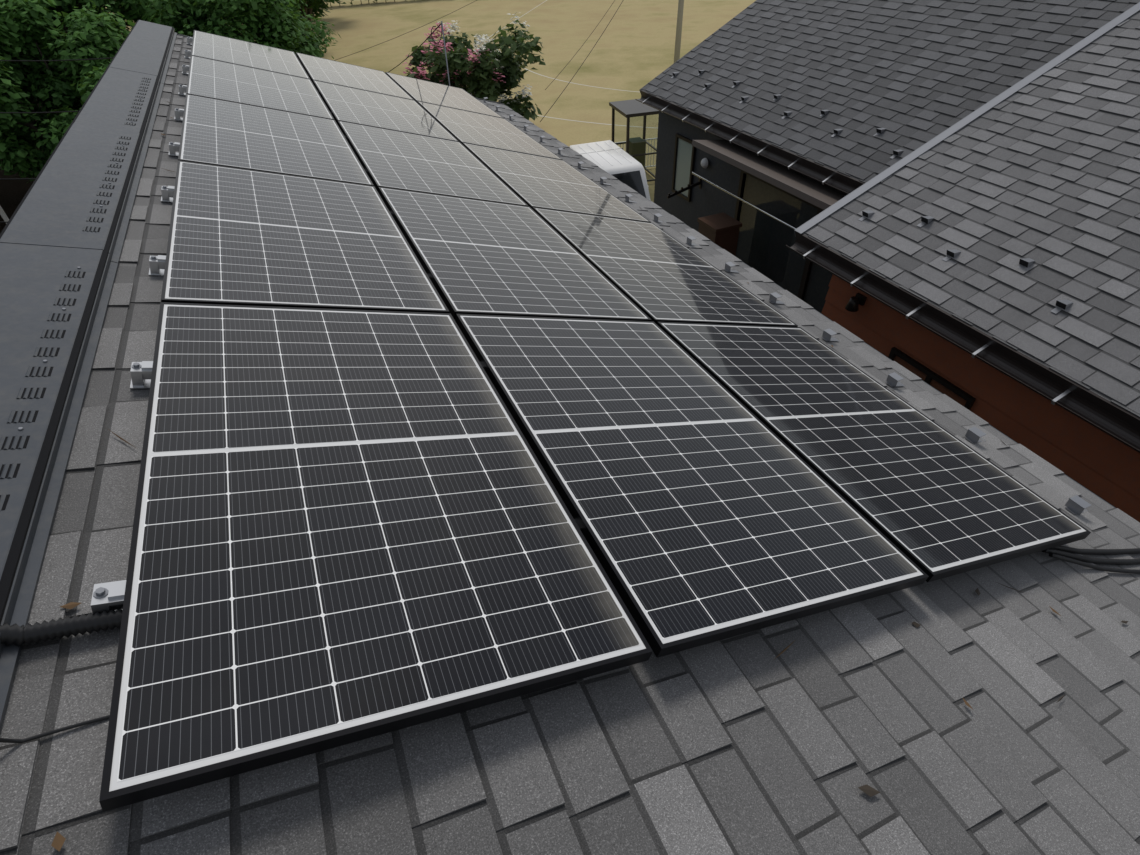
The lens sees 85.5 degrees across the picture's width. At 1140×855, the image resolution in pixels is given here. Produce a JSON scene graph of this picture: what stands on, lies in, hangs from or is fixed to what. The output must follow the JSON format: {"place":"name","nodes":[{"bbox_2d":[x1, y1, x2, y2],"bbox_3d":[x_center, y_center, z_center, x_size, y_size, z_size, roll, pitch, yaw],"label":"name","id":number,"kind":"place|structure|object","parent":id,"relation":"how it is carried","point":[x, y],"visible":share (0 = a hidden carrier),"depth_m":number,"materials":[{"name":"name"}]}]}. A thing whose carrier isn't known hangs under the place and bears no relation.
{"place":"outdoors","nodes":[
{"label":"outdoors","id":0,"kind":"place"},
{"bbox_2d":[0,206,8,223],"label":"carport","id":1,"kind":"object","parent":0,"point":[4,215],"depth_m":17.33,"materials":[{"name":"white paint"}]},
{"bbox_2d":[0,0,755,232],"bbox_3d":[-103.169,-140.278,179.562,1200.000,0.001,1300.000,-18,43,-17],"label":"ground","id":2,"kind":"structure","parent":0,"point":[633,49],"depth_m":44.45,"materials":[{"name":"beige soil"}]},
{"bbox_2d":[0,0,135,182],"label":"tree","id":3,"kind":"object","parent":2,"relation":"on","point":[67,85],"visible":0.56,"depth_m":17.87,"materials":[{"name":"green plant"}]},
{"bbox_2d":[0,0,165,137],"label":"tree","id":4,"kind":"object","parent":2,"relation":"on","point":[128,9],"visible":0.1,"depth_m":20.06,"materials":[{"name":"green plant"}]},
{"bbox_2d":[110,0,305,42],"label":"tree","id":5,"kind":"object","parent":2,"relation":"on","point":[229,15],"depth_m":28.10,"materials":[{"name":"green plant"}]},
{"bbox_2d":[138,0,340,58],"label":"tree","id":6,"kind":"object","parent":2,"relation":"on","point":[275,23],"visible":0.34,"depth_m":20.79,"materials":[{"name":"green plant"}]},
{"bbox_2d":[211,0,345,30],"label":"tree","id":7,"kind":"object","parent":2,"relation":"on","point":[314,6],"visible":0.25,"depth_m":34.69,"materials":[{"name":"green plant"}]},
{"bbox_2d":[324,0,414,6],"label":"hedge","id":8,"kind":"object","parent":2,"relation":"on","point":[352,0],"visible":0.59,"depth_m":63.41,"materials":[{"name":"green plant"}]},
{"bbox_2d":[402,12,545,120],"bbox_3d":[-3.166,-10.717,20.711,4.979,5.234,4.364,-18,43,-17],"label":"crape myrtle shrub","id":9,"kind":"object","parent":2,"relation":"on","point":[489,70],"visible":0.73,"depth_m":19.23,"materials":[{"name":"green plant"}]},
{"bbox_2d":[474,0,653,127],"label":"overhead wires","id":10,"kind":"object","parent":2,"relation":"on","point":[574,83],"visible":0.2,"depth_m":32.82,"materials":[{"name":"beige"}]},
{"bbox_2d":[570,140,650,200],"bbox_3d":[1.194,-7.441,19.238,1.806,1.881,3.463,-13,42,-12],"label":"kei van","id":11,"kind":"object","parent":2,"relation":"on","point":[615,161],"visible":0.3,"depth_m":18.27,"materials":[{"name":"white metal"}]},
{"bbox_2d":[609,99,658,181],"bbox_3d":[2.335,-10.061,21.826,1.440,2.400,1.740,-12,42,-11],"label":"metal stand","id":12,"kind":"object","parent":2,"relation":"on","point":[635,146],"visible":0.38,"depth_m":21.43,"materials":[{"name":"grey metal"}]},
{"bbox_2d":[615,138,656,167],"bbox_3d":[2.343,-10.071,22.825,3.512,1.110,0.060,-11,41,-9],"label":"white fence","id":13,"kind":"object","parent":2,"relation":"on","point":[651,139],"visible":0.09,"depth_m":22.82,"materials":[{"name":"white metal"}]},
{"bbox_2d":[673,0,683,63],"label":"utility pole","id":14,"kind":"object","parent":2,"relation":"on","point":[678,30],"depth_m":34.78,"materials":[{"name":"grey concrete"}]},
{"bbox_2d":[0,0,622,222],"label":"overhead wires","id":15,"kind":"object","parent":14,"relation":"attached to","point":[334,60],"visible":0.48,"depth_m":12.47,"materials":[{"name":"black"}]},
{"bbox_2d":[0,35,1139,854],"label":"roof shingles","id":16,"kind":"object","parent":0,"point":[748,743],"visible":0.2,"depth_m":1.45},
{"bbox_2d":[51,102,1127,850],"bbox_3d":[-0.029,-0.675,3.319,3.894,0.012,6.401,-3,38,-28],"label":"roof debris","id":17,"kind":"object","parent":16,"relation":"on","point":[59,838],"visible":0.88,"depth_m":1.39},
{"bbox_2d":[667,133,975,409],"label":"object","id":18,"kind":"object","parent":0,"point":[721,230],"visible":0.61,"depth_m":8.21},
{"bbox_2d":[654,111,1139,521],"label":"neighbour walls","id":19,"kind":"structure","parent":0,"point":[1100,463],"depth_m":5.53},
{"bbox_2d":[641,0,1139,182],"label":"neighbour roof","id":20,"kind":"structure","parent":19,"relation":"on","point":[910,76],"depth_m":7.62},
{"bbox_2d":[636,2,864,193],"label":"trim","id":21,"kind":"structure","parent":20,"relation":"attached to","point":[836,180],"depth_m":8.01,"materials":[{"name":"black metal"}]},
{"bbox_2d":[671,70,902,158],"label":"snow guards","id":22,"kind":"object","parent":20,"relation":"on","point":[838,131],"visible":0.82,"depth_m":7.91,"materials":[{"name":"grey"}]},
{"bbox_2d":[802,11,1139,417],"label":"neighbour roof","id":23,"kind":"structure","parent":19,"relation":"on","point":[1043,171],"depth_m":4.95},
{"bbox_2d":[786,2,1139,452],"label":"trim","id":24,"kind":"structure","parent":23,"relation":"attached to","point":[1114,421],"depth_m":4.72,"materials":[{"name":"grey metal"}]},
{"bbox_2d":[858,211,1072,313],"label":"snow guards","id":25,"kind":"object","parent":23,"relation":"on","point":[1027,263],"visible":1,"depth_m":4.88,"materials":[{"name":"grey"}]},
{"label":"house walls","id":26,"kind":"object","parent":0,"visible":0},
{"bbox_2d":[177,34,1115,507],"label":"roof deck","id":27,"kind":"structure","parent":26,"relation":"on","point":[819,312],"depth_m":4.02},
{"bbox_2d":[0,20,176,731],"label":"ridge cap","id":28,"kind":"object","parent":27,"relation":"attached to","point":[63,233],"visible":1,"depth_m":2.13,"materials":[{"name":"metal"}]},
{"bbox_2d":[91,37,192,613],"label":"mounting brackets","id":29,"kind":"object","parent":27,"relation":"on","point":[108,596],"visible":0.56,"depth_m":1.90,"materials":[{"name":"silver metal"}]},
{"bbox_2d":[99,30,1090,811],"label":"solar panels","id":30,"kind":"object","parent":29,"relation":"attached to","point":[585,428],"visible":1,"depth_m":2.05,"materials":[{"name":"black"}]},
{"bbox_2d":[441,21,449,85],"bbox_3d":[-1.683,-4.674,8.741,0.018,1.821,0.081,18,45,22],"label":"service mast","id":31,"kind":"object","parent":27,"relation":"attached to","point":[445,52],"visible":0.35,"depth_m":8.38,"materials":[{"name":"grey metal"}]},
{"bbox_2d":[0,545,1139,742],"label":"cables","id":32,"kind":"object","parent":27,"relation":"on","point":[15,634],"visible":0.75,"depth_m":1.23,"materials":[{"name":"black rubber"}]},
{"bbox_2d":[483,97,1090,515],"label":"snow guards","id":33,"kind":"object","parent":27,"relation":"on","point":[1075,505],"visible":1,"depth_m":3.57,"materials":[{"name":"grey metal"}]}
]}

